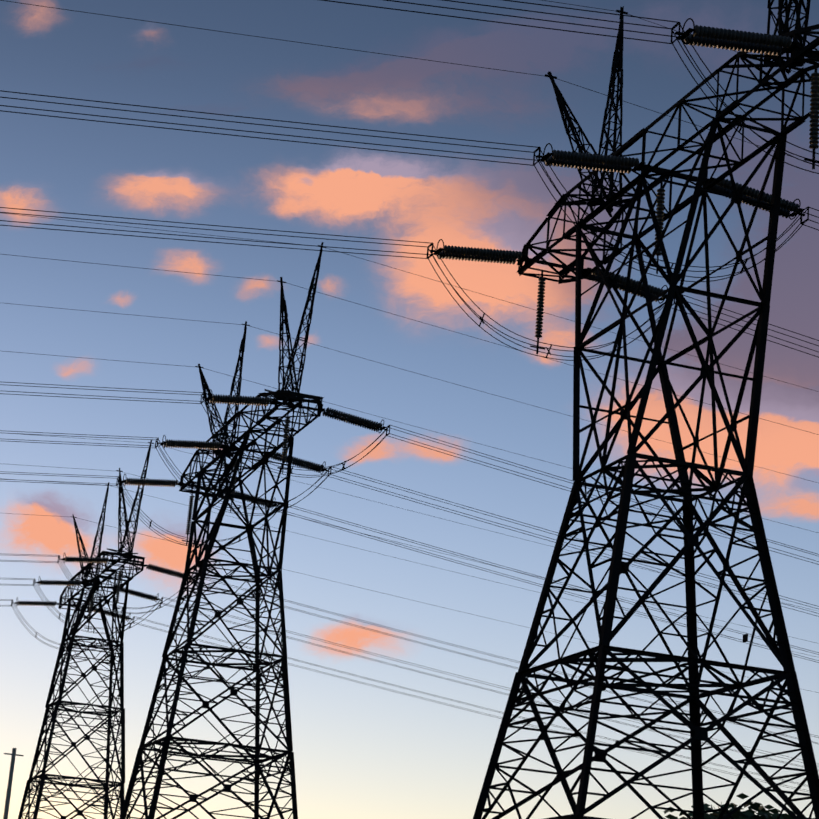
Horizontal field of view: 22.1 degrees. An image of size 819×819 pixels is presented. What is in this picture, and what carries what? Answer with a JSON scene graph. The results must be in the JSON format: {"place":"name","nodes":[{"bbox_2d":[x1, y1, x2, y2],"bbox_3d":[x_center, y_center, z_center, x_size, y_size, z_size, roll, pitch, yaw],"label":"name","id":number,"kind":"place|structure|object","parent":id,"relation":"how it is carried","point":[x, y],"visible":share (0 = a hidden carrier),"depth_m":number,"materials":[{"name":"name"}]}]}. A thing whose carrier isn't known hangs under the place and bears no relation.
{"place":"outdoors","nodes":[
{"label":"outdoors","id":0,"kind":"place"},
{"bbox_2d":[0,0,818,818],"label":"sky","id":1,"kind":"structure","parent":0,"point":[361,751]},
{"bbox_3d":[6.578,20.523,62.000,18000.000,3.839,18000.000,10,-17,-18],"label":"ground","id":2,"kind":"structure","parent":0,"visible":0},
{"bbox_2d":[3,748,22,818],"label":"pole","id":3,"kind":"object","parent":2,"relation":"on","point":[8,793],"visible":1,"depth_m":193.33,"materials":[{"name":"concrete"}]},
{"bbox_2d":[18,440,151,818],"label":"tower","id":4,"kind":"structure","parent":2,"relation":"on","point":[95,582],"depth_m":157.55,"materials":[{"name":"metal"}]},
{"bbox_2d":[18,556,183,628],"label":"insulators","id":5,"kind":"object","parent":4,"relation":"attached to","point":[163,570],"visible":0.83,"depth_m":159.63,"materials":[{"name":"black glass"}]},
{"bbox_2d":[11,442,618,742],"bbox_3d":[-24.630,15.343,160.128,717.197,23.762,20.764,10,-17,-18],"label":"line hardware","id":6,"kind":"object","parent":4,"relation":"attached to","point":[38,582],"visible":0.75,"depth_m":159.78,"materials":[{"name":"metal"}]},
{"bbox_2d":[0,434,818,792],"bbox_3d":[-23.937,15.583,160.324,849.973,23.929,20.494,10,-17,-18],"label":"conductors","id":7,"kind":"object","parent":6,"relation":"on","point":[362,628],"visible":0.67,"depth_m":166.63,"materials":[{"name":"metal"}]},
{"bbox_2d":[120,242,323,818],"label":"tower","id":8,"kind":"structure","parent":2,"relation":"on","point":[284,396],"depth_m":112.78,"materials":[{"name":"metal"}]},
{"bbox_2d":[116,245,747,641],"bbox_3d":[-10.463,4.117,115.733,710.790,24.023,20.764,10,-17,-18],"label":"line hardware","id":9,"kind":"object","parent":8,"relation":"attached to","point":[118,481],"visible":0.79,"depth_m":115.11,"materials":[{"name":"metal"}]},
{"bbox_2d":[124,394,382,533],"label":"insulators","id":10,"kind":"object","parent":9,"relation":"attached to","point":[327,412],"visible":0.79,"depth_m":115.22,"materials":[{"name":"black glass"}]},
{"bbox_2d":[0,213,818,662],"bbox_3d":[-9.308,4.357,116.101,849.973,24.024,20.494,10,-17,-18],"label":"conductors","id":11,"kind":"object","parent":9,"relation":"on","point":[354,463],"visible":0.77,"depth_m":116.99,"materials":[{"name":"metal"}]},
{"bbox_2d":[473,0,818,818],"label":"tower","id":12,"kind":"structure","parent":2,"relation":"on","point":[799,58],"depth_m":66.34,"materials":[{"name":"metal"}]},
{"bbox_2d":[426,10,818,356],"bbox_3d":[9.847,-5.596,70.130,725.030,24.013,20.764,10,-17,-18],"label":"line hardware","id":13,"kind":"object","parent":12,"relation":"attached to","point":[689,31],"visible":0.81,"depth_m":69.23,"materials":[{"name":"metal"}]},
{"bbox_2d":[0,0,818,360],"bbox_3d":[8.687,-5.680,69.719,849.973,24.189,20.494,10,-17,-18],"label":"conductors","id":14,"kind":"object","parent":13,"relation":"on","point":[440,156],"visible":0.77,"depth_m":68.43,"materials":[{"name":"metal"}]},
{"bbox_2d":[438,25,818,337],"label":"insulators","id":15,"kind":"object","parent":13,"relation":"attached to","point":[737,40],"visible":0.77,"depth_m":69.47,"materials":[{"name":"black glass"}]},
{"bbox_2d":[663,811,740,818],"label":"tree","id":16,"kind":"object","parent":2,"relation":"on","point":[669,816],"visible":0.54,"depth_m":155.74,"materials":[{"name":"plant"}]},
{"bbox_2d":[663,802,789,818],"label":"tree","id":17,"kind":"object","parent":2,"relation":"on","point":[775,812],"visible":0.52,"depth_m":153.74,"materials":[{"name":"plant"}]},
{"bbox_2d":[724,793,811,818],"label":"tree","id":18,"kind":"object","parent":2,"relation":"on","point":[750,812],"visible":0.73,"depth_m":154.22,"materials":[{"name":"plant"}]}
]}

